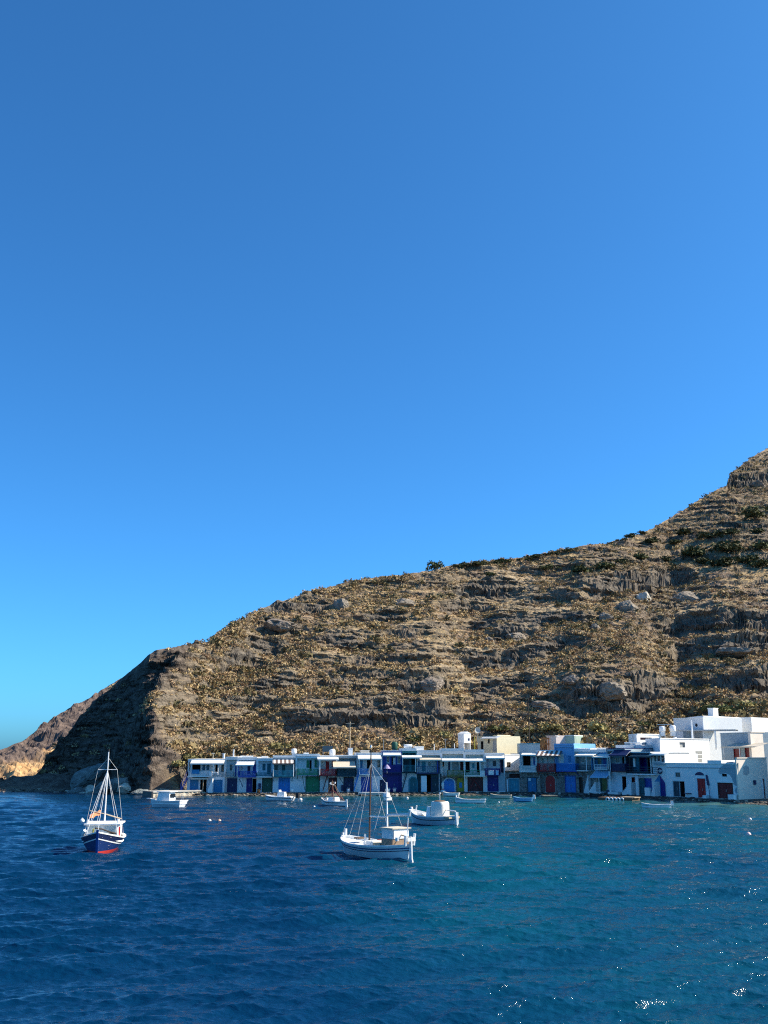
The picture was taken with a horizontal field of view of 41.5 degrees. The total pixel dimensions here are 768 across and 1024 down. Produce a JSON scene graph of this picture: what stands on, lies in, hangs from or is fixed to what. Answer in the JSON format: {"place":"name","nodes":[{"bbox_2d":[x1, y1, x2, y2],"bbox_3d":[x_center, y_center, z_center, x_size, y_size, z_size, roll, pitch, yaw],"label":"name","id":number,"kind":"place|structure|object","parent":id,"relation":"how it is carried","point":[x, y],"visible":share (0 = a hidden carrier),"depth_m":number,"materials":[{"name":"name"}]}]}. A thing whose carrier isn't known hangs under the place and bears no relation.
{"place":"outdoors","nodes":[
{"label":"outdoors","id":0,"kind":"place"},
{"bbox_2d":[0,678,120,778],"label":"terrain","id":1,"kind":"structure","parent":0,"point":[26,757],"depth_m":228.35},
{"bbox_2d":[0,792,767,1023],"bbox_3d":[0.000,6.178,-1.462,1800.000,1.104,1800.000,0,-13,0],"label":"sea","id":2,"kind":"structure","parent":0,"point":[539,910],"depth_m":39.55,"materials":[{"name":"liquid"}]},
{"bbox_2d":[80,749,125,853],"bbox_3d":[-18.184,18.994,66.034,2.790,6.850,5.973,2,-13,-8],"label":"fishing boat","id":3,"kind":"object","parent":2,"relation":"on","point":[104,837],"visible":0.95,"depth_m":64.83,"materials":[{"name":"blue paint"}]},
{"bbox_2d":[146,791,187,807],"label":"cabin boat","id":4,"kind":"object","parent":2,"relation":"on","point":[165,799],"visible":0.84,"depth_m":114.41,"materials":[{"name":"white plastic"}]},
{"bbox_2d":[142,790,206,796],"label":"jetty","id":5,"kind":"object","parent":2,"relation":"in","point":[177,793],"visible":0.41,"depth_m":144.42,"materials":[{"name":"concrete"}]},
{"bbox_2d":[256,758,272,793],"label":"boathouse","id":6,"kind":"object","parent":2,"relation":"in","point":[264,774],"visible":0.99,"depth_m":148.24,"materials":[{"name":"white paint"}]},
{"bbox_2d":[262,778,272,791],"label":"door","id":7,"kind":"structure","parent":6,"relation":"in","point":[266,784],"depth_m":148.05,"materials":[{"name":"green paint"}]},
{"bbox_2d":[265,790,301,801],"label":"motor boat","id":8,"kind":"object","parent":2,"relation":"on","point":[281,796],"visible":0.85,"depth_m":129.98,"materials":[{"name":"white plastic"}]},
{"bbox_2d":[272,755,295,793],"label":"boathouse","id":9,"kind":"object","parent":2,"relation":"in","point":[284,773],"visible":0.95,"depth_m":148.45,"materials":[{"name":"white paint"}]},
{"bbox_2d":[278,777,289,791],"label":"door","id":10,"kind":"structure","parent":9,"relation":"in","point":[285,787],"depth_m":148.37,"materials":[{"name":"blue paint"}]},
{"bbox_2d":[295,754,319,793],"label":"boathouse","id":11,"kind":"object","parent":2,"relation":"in","point":[307,773],"visible":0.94,"depth_m":148.97,"materials":[{"name":"green paint"}]},
{"bbox_2d":[305,776,319,791],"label":"door","id":12,"kind":"structure","parent":11,"relation":"in","point":[312,783],"depth_m":148.81,"materials":[{"name":"green paint"}]},
{"bbox_2d":[317,755,338,793],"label":"boathouse","id":13,"kind":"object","parent":2,"relation":"in","point":[327,773],"visible":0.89,"depth_m":149.10,"materials":[{"name":"white paint"}]},
{"bbox_2d":[321,780,347,806],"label":"fishing boat","id":14,"kind":"object","parent":2,"relation":"on","point":[332,800],"visible":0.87,"depth_m":117.58,"materials":[{"name":"white plastic"}]},
{"bbox_2d":[333,755,357,792],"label":"boathouse","id":15,"kind":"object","parent":2,"relation":"in","point":[345,766],"visible":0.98,"depth_m":149.34,"materials":[{"name":"white paint"}]},
{"bbox_2d":[343,777,353,791],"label":"door","id":16,"kind":"structure","parent":15,"relation":"in","point":[348,782],"depth_m":149.39,"materials":[{"name":"blue paint"}]},
{"bbox_2d":[353,753,382,791],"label":"boathouse","id":17,"kind":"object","parent":2,"relation":"in","point":[363,763],"visible":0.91,"depth_m":149.86,"materials":[{"name":"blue paint"}]},
{"bbox_2d":[361,777,371,791],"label":"door","id":18,"kind":"structure","parent":17,"relation":"in","point":[364,779],"depth_m":149.64,"materials":[{"name":"blue paint"}]},
{"bbox_2d":[341,745,415,861],"bbox_3d":[-0.477,17.852,61.752,2.740,7.100,7.438,10,-17,-36],"label":"fishing boat","id":19,"kind":"object","parent":2,"relation":"on","point":[395,842],"visible":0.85,"depth_m":59.80,"materials":[{"name":"white paint"}]},
{"bbox_2d":[380,750,402,792],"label":"boathouse","id":20,"kind":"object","parent":2,"relation":"in","point":[392,776],"visible":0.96,"depth_m":150.12,"materials":[{"name":"blue paint"}]},
{"bbox_2d":[387,774,399,791],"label":"door","id":21,"kind":"structure","parent":20,"relation":"in","point":[393,780],"depth_m":150.01,"materials":[{"name":"paint"}]},
{"bbox_2d":[399,748,421,792],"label":"boathouse","id":22,"kind":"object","parent":2,"relation":"in","point":[410,756],"visible":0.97,"depth_m":150.15,"materials":[{"name":"white paint"}]},
{"bbox_2d":[409,777,417,791],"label":"door","id":23,"kind":"structure","parent":22,"relation":"in","point":[413,782],"depth_m":149.94,"materials":[{"name":"teal paint"}]},
{"bbox_2d":[415,750,441,792],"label":"boathouse","id":24,"kind":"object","parent":2,"relation":"in","point":[429,774],"visible":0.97,"depth_m":150.43,"materials":[{"name":"white paint"}]},
{"bbox_2d":[431,778,438,791],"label":"door","id":25,"kind":"structure","parent":24,"relation":"in","point":[435,781],"depth_m":150.19,"materials":[{"name":"teal paint"}]},
{"bbox_2d":[410,792,459,825],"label":"fishing boat","id":26,"kind":"object","parent":2,"relation":"on","point":[436,813],"visible":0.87,"depth_m":87.19,"materials":[{"name":"paint"}]},
{"bbox_2d":[455,795,485,803],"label":"rowing boat","id":27,"kind":"object","parent":2,"relation":"on","point":[473,801],"visible":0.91,"depth_m":124.63,"materials":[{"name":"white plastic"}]},
{"bbox_2d":[464,749,485,792],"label":"boathouse","id":28,"kind":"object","parent":2,"relation":"in","point":[475,760],"visible":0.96,"depth_m":150.32,"materials":[{"name":"white paint"}]},
{"bbox_2d":[467,777,482,790],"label":"door","id":29,"kind":"structure","parent":28,"relation":"in","point":[479,780],"depth_m":150.19,"materials":[{"name":"red paint"}]},
{"bbox_2d":[484,753,505,792],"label":"boathouse","id":30,"kind":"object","parent":2,"relation":"in","point":[494,783],"visible":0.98,"depth_m":150.12,"materials":[{"name":"white paint"}]},
{"bbox_2d":[487,776,498,791],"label":"door","id":31,"kind":"structure","parent":30,"relation":"in","point":[493,786],"depth_m":150.05,"materials":[{"name":"paint"}]},
{"bbox_2d":[499,773,504,790],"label":"door","id":32,"kind":"structure","parent":30,"relation":"in","point":[502,776],"depth_m":149.90,"materials":[{"name":"blue paint"}]},
{"bbox_2d":[536,750,561,793],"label":"boathouse","id":33,"kind":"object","parent":2,"relation":"in","point":[546,765],"visible":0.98,"depth_m":148.56,"materials":[{"name":"grey stone"}]},
{"bbox_2d":[544,774,555,791],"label":"door","id":34,"kind":"structure","parent":33,"relation":"in","point":[550,781],"depth_m":148.41,"materials":[{"name":"red paint"}]},
{"bbox_2d":[587,749,610,793],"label":"boathouse","id":35,"kind":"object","parent":2,"relation":"in","point":[600,773],"visible":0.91,"depth_m":143.72,"materials":[{"name":"paint"}]},
{"bbox_2d":[598,796,640,800],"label":"landing stage","id":36,"kind":"object","parent":2,"relation":"on","point":[626,798],"visible":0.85,"depth_m":130.53,"materials":[{"name":"brown wood"}]},
{"bbox_2d":[641,801,673,807],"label":"rowing boat","id":37,"kind":"object","parent":2,"relation":"on","point":[645,805],"visible":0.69,"depth_m":113.21,"materials":[{"name":"white plastic"}]},
{"bbox_2d":[0,448,767,804],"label":"hill","id":38,"kind":"structure","parent":0,"point":[148,760],"depth_m":195.57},
{"bbox_2d":[70,762,111,788],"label":"boulder","id":39,"kind":"object","parent":38,"relation":"on","point":[81,778],"visible":0.82,"depth_m":160.15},
{"bbox_2d":[91,779,112,793],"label":"boulder","id":40,"kind":"object","parent":38,"relation":"on","point":[97,789],"visible":0.51,"depth_m":153.61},
{"bbox_2d":[111,777,128,790],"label":"boulder","id":41,"kind":"object","parent":38,"relation":"on","point":[114,784],"visible":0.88,"depth_m":151.07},
{"bbox_2d":[117,783,130,793],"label":"boulder","id":42,"kind":"object","parent":38,"relation":"on","point":[124,788],"visible":0.99,"depth_m":150.04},
{"bbox_2d":[180,753,224,793],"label":"boathouse","id":43,"kind":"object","parent":38,"relation":"on","point":[206,775],"visible":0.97,"depth_m":147.94,"materials":[{"name":"paint"}]},
{"bbox_2d":[213,780,222,791],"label":"door","id":44,"kind":"structure","parent":43,"relation":"in","point":[217,787],"depth_m":147.83,"materials":[{"name":"paint"}]},
{"bbox_2d":[224,749,237,793],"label":"boathouse","id":45,"kind":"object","parent":38,"relation":"on","point":[231,775],"visible":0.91,"depth_m":148.20,"materials":[{"name":"white paint"}]},
{"bbox_2d":[227,778,236,791],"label":"door","id":46,"kind":"structure","parent":45,"relation":"in","point":[233,783],"depth_m":147.86,"materials":[{"name":"blue paint"}]},
{"bbox_2d":[235,757,261,793],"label":"boathouse","id":47,"kind":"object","parent":38,"relation":"on","point":[246,776],"visible":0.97,"depth_m":147.99,"materials":[{"name":"paint"}]},
{"bbox_2d":[263,619,296,631],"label":"boulder","id":48,"kind":"object","parent":38,"relation":"on","point":[278,625],"visible":1,"depth_m":200.66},
{"bbox_2d":[268,742,291,748],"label":"shrub","id":49,"kind":"object","parent":38,"relation":"on","point":[277,745],"visible":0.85,"depth_m":163.40,"materials":[{"name":"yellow plant"}]},
{"bbox_2d":[333,598,348,609],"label":"boulder","id":50,"kind":"object","parent":38,"relation":"on","point":[340,602],"visible":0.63,"depth_m":214.96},
{"bbox_2d":[0,788,767,804],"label":"rubble","id":51,"kind":"object","parent":38,"relation":"on","point":[508,793],"visible":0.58,"depth_m":145.96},
{"bbox_2d":[33,448,767,776],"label":"scrub","id":52,"kind":"object","parent":38,"relation":"on","point":[424,734],"visible":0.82,"depth_m":190.28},
{"bbox_2d":[394,598,414,606],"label":"boulder","id":53,"kind":"object","parent":38,"relation":"on","point":[405,602],"visible":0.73,"depth_m":216.66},
{"bbox_2d":[419,677,444,691],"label":"boulder","id":54,"kind":"object","parent":38,"relation":"on","point":[430,684],"visible":0.87,"depth_m":185.88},
{"bbox_2d":[425,560,444,570],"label":"shrub","id":55,"kind":"object","parent":38,"relation":"on","point":[435,565],"visible":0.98,"depth_m":239.89,"materials":[{"name":"green plant"}]},
{"bbox_2d":[439,748,465,792],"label":"boathouse","id":56,"kind":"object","parent":38,"relation":"on","point":[453,768],"visible":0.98,"depth_m":150.44,"materials":[{"name":"white paint"}]},
{"bbox_2d":[443,778,455,791],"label":"door","id":57,"kind":"structure","parent":56,"relation":"in","point":[449,783],"depth_m":150.08,"materials":[{"name":"blue paint"}]},
{"bbox_2d":[458,732,470,748],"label":"roof shed","id":58,"kind":"structure","parent":38,"relation":"on","point":[464,737],"depth_m":160.55,"materials":[{"name":"white paint"}]},
{"bbox_2d":[481,725,509,732],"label":"shrub","id":59,"kind":"object","parent":38,"relation":"on","point":[494,727],"visible":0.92,"depth_m":174.20,"materials":[{"name":"green plant"}]},
{"bbox_2d":[477,736,519,754],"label":"cream house","id":60,"kind":"structure","parent":38,"relation":"on","point":[506,745],"depth_m":163.15,"materials":[{"name":"beige paint"}]},
{"bbox_2d":[505,755,519,770],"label":"yard wall","id":61,"kind":"structure","parent":38,"relation":"on","point":[512,762],"depth_m":154.81,"materials":[{"name":"paint"}]},
{"bbox_2d":[505,770,520,792],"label":"boathouse","id":62,"kind":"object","parent":38,"relation":"on","point":[512,781],"visible":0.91,"depth_m":149.98,"materials":[{"name":"grey paint"}]},
{"bbox_2d":[508,778,519,791],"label":"door","id":63,"kind":"structure","parent":62,"relation":"in","point":[514,787],"depth_m":149.86,"materials":[{"name":"teal paint"}]},
{"bbox_2d":[505,632,526,641],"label":"boulder","id":64,"kind":"object","parent":38,"relation":"on","point":[516,636],"visible":0.56,"depth_m":213.71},
{"bbox_2d":[517,743,539,752],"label":"roof terrace","id":65,"kind":"structure","parent":38,"relation":"on","point":[527,747],"depth_m":158.80,"materials":[{"name":"blue paint"}]},
{"bbox_2d":[519,752,540,793],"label":"boathouse","id":66,"kind":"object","parent":38,"relation":"on","point":[529,781],"visible":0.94,"depth_m":149.59,"materials":[{"name":"white paint"}]},
{"bbox_2d":[527,777,536,791],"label":"door","id":67,"kind":"structure","parent":66,"relation":"in","point":[532,786],"depth_m":149.39,"materials":[{"name":"paint"}]},
{"bbox_2d":[531,700,561,711],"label":"boulder","id":68,"kind":"object","parent":38,"relation":"on","point":[540,705],"visible":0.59,"depth_m":182.10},
{"bbox_2d":[537,721,569,731],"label":"shrub","id":69,"kind":"object","parent":38,"relation":"on","point":[551,727],"visible":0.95,"depth_m":173.00,"materials":[{"name":"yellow plant"}]},
{"bbox_2d":[547,735,565,749],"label":"shed","id":70,"kind":"structure","parent":38,"relation":"on","point":[554,739],"depth_m":164.58,"materials":[{"name":"paint"}]},
{"bbox_2d":[561,674,579,684],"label":"boulder","id":71,"kind":"object","parent":38,"relation":"on","point":[572,679],"visible":1,"depth_m":185.43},
{"bbox_2d":[565,735,582,743],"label":"shed","id":72,"kind":"structure","parent":38,"relation":"on","point":[574,739],"depth_m":164.55,"materials":[{"name":"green paint"}]},
{"bbox_2d":[553,743,595,793],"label":"boathouse","id":73,"kind":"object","parent":38,"relation":"on","point":[566,766],"visible":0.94,"depth_m":147.68,"materials":[{"name":"blue paint"}]},
{"bbox_2d":[565,775,575,791],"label":"door","id":74,"kind":"structure","parent":73,"relation":"in","point":[570,781],"depth_m":147.00,"materials":[{"name":"blue paint"}]},
{"bbox_2d":[570,564,592,572],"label":"shrub","id":75,"kind":"object","parent":38,"relation":"on","point":[580,568],"visible":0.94,"depth_m":240.52,"materials":[{"name":"green plant"}]},
{"bbox_2d":[571,749,597,794],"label":"boathouse","id":76,"kind":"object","parent":38,"relation":"on","point":[584,773],"visible":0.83,"depth_m":146.00,"materials":[{"name":"paint"}]},
{"bbox_2d":[585,720,609,731],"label":"shrub","id":77,"kind":"object","parent":38,"relation":"on","point":[593,726],"visible":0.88,"depth_m":170.64,"materials":[{"name":"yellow plant"}]},
{"bbox_2d":[594,561,616,568],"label":"shrub","id":78,"kind":"object","parent":38,"relation":"on","point":[600,565],"visible":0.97,"depth_m":243.24,"materials":[{"name":"green plant"}]},
{"bbox_2d":[593,731,628,740],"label":"shrub","id":79,"kind":"object","parent":38,"relation":"on","point":[612,736],"visible":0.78,"depth_m":166.99,"materials":[{"name":"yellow plant"}]},
{"bbox_2d":[598,681,626,700],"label":"boulder","id":80,"kind":"object","parent":38,"relation":"on","point":[610,691],"visible":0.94,"depth_m":182.16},
{"bbox_2d":[615,599,638,610],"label":"boulder","id":81,"kind":"object","parent":38,"relation":"on","point":[626,605],"visible":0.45,"depth_m":222.15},
{"bbox_2d":[604,748,652,796],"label":"boathouse","id":82,"kind":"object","parent":38,"relation":"on","point":[617,782],"visible":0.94,"depth_m":141.81,"materials":[{"name":"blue paint"}]},
{"bbox_2d":[628,734,660,741],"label":"terrace house","id":83,"kind":"structure","parent":38,"relation":"on","point":[639,737],"depth_m":154.04,"materials":[{"name":"white paint"}]},
{"bbox_2d":[620,752,688,797],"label":"boathouse","id":84,"kind":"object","parent":38,"relation":"on","point":[639,774],"visible":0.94,"depth_m":139.20,"materials":[{"name":"white paint"}]},
{"bbox_2d":[639,778,644,794],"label":"door","id":85,"kind":"structure","parent":84,"relation":"in","point":[641,780],"depth_m":138.69,"materials":[{"name":"teal paint"}]},
{"bbox_2d":[644,753,697,798],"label":"boathouse","id":86,"kind":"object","parent":38,"relation":"on","point":[659,783],"visible":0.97,"depth_m":136.22,"materials":[{"name":"white paint"}]},
{"bbox_2d":[645,737,709,761],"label":"terrace house","id":87,"kind":"structure","parent":38,"relation":"on","point":[700,748],"depth_m":146.84,"materials":[{"name":"white paint"}]},
{"bbox_2d":[676,729,737,749],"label":"pergola","id":88,"kind":"object","parent":87,"relation":"on","point":[714,730],"visible":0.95,"depth_m":154.87,"materials":[{"name":"grey metal"}]},
{"bbox_2d":[669,591,699,601],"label":"boulder","id":89,"kind":"object","parent":38,"relation":"on","point":[690,596],"visible":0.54,"depth_m":234.93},
{"bbox_2d":[678,545,706,559],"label":"shrub","id":90,"kind":"object","parent":38,"relation":"on","point":[692,551],"visible":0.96,"depth_m":258.91,"materials":[{"name":"green plant"}]},
{"bbox_2d":[673,717,742,759],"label":"top house","id":91,"kind":"structure","parent":38,"relation":"on","point":[704,723],"depth_m":157.96,"materials":[{"name":"white paint"}]},
{"bbox_2d":[659,760,763,800],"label":"seafront house","id":92,"kind":"structure","parent":38,"relation":"on","point":[686,779],"depth_m":130.35,"materials":[{"name":"white paint"}]},
{"bbox_2d":[673,781,679,796],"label":"door","id":93,"kind":"structure","parent":92,"relation":"in","point":[676,785],"depth_m":133.62,"materials":[{"name":"teal paint"}]},
{"bbox_2d":[696,778,706,797],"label":"door","id":94,"kind":"structure","parent":92,"relation":"in","point":[701,784],"depth_m":130.49,"materials":[{"name":"red paint"}]},
{"bbox_2d":[717,782,732,798],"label":"door","id":95,"kind":"structure","parent":92,"relation":"in","point":[724,789],"depth_m":127.59,"materials":[{"name":"red paint"}]},
{"bbox_2d":[696,529,726,540],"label":"shrub","id":96,"kind":"object","parent":38,"relation":"on","point":[701,534],"visible":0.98,"depth_m":271.08,"materials":[{"name":"green plant"}]},
{"bbox_2d":[706,557,741,566],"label":"shrub","id":97,"kind":"object","parent":38,"relation":"on","point":[725,561],"visible":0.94,"depth_m":249.59,"materials":[{"name":"green plant"}]},
{"bbox_2d":[700,703,747,712],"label":"shrub","id":98,"kind":"object","parent":38,"relation":"on","point":[724,708],"visible":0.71,"depth_m":178.21,"materials":[{"name":"green plant"}]},
{"bbox_2d":[708,539,745,553],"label":"shrub","id":99,"kind":"object","parent":38,"relation":"on","point":[726,547],"visible":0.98,"depth_m":257.23,"materials":[{"name":"green plant"}]},
{"bbox_2d":[687,708,767,731],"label":"top house","id":100,"kind":"structure","parent":38,"relation":"on","point":[752,724],"depth_m":161.92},
{"bbox_2d":[715,647,754,657],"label":"boulder","id":101,"kind":"object","parent":38,"relation":"on","point":[734,652],"visible":0.94,"depth_m":203.38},
{"bbox_2d":[720,732,767,771],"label":"porch house","id":102,"kind":"structure","parent":38,"relation":"on","point":[735,744],"depth_m":143.84,"materials":[{"name":"white paint"}]},
{"bbox_2d":[731,554,761,563],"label":"shrub","id":103,"kind":"object","parent":38,"relation":"on","point":[749,558],"visible":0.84,"depth_m":251.59,"materials":[{"name":"green plant"}]},
{"bbox_2d":[730,699,766,706],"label":"shrub","id":104,"kind":"object","parent":38,"relation":"on","point":[748,703],"visible":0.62,"depth_m":180.28,"materials":[{"name":"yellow plant"}]},
{"bbox_2d":[735,757,767,800],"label":"side house","id":105,"kind":"structure","parent":38,"relation":"on","point":[751,773],"depth_m":127.51,"materials":[{"name":"white paint"}]},
{"bbox_2d":[736,505,767,519],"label":"shrub","id":106,"kind":"object","parent":38,"relation":"on","point":[751,512],"visible":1,"depth_m":284.52,"materials":[{"name":"green plant"}]},
{"bbox_2d":[748,732,764,756],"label":"tall house","id":107,"kind":"structure","parent":38,"relation":"on","point":[756,737],"depth_m":140.99,"materials":[{"name":"beige paint"}]},
{"bbox_2d":[746,559,767,568],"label":"shrub","id":108,"kind":"object","parent":38,"relation":"on","point":[762,563],"visible":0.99,"depth_m":248.29,"materials":[{"name":"green plant"}]},
{"bbox_2d":[752,540,767,550],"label":"shrub","id":109,"kind":"object","parent":38,"relation":"on","point":[758,545],"visible":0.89,"depth_m":257.28,"materials":[{"name":"green plant"}]},
{"bbox_2d":[0,0,767,749],"label":"sky","id":110,"kind":"structure","parent":0,"point":[296,296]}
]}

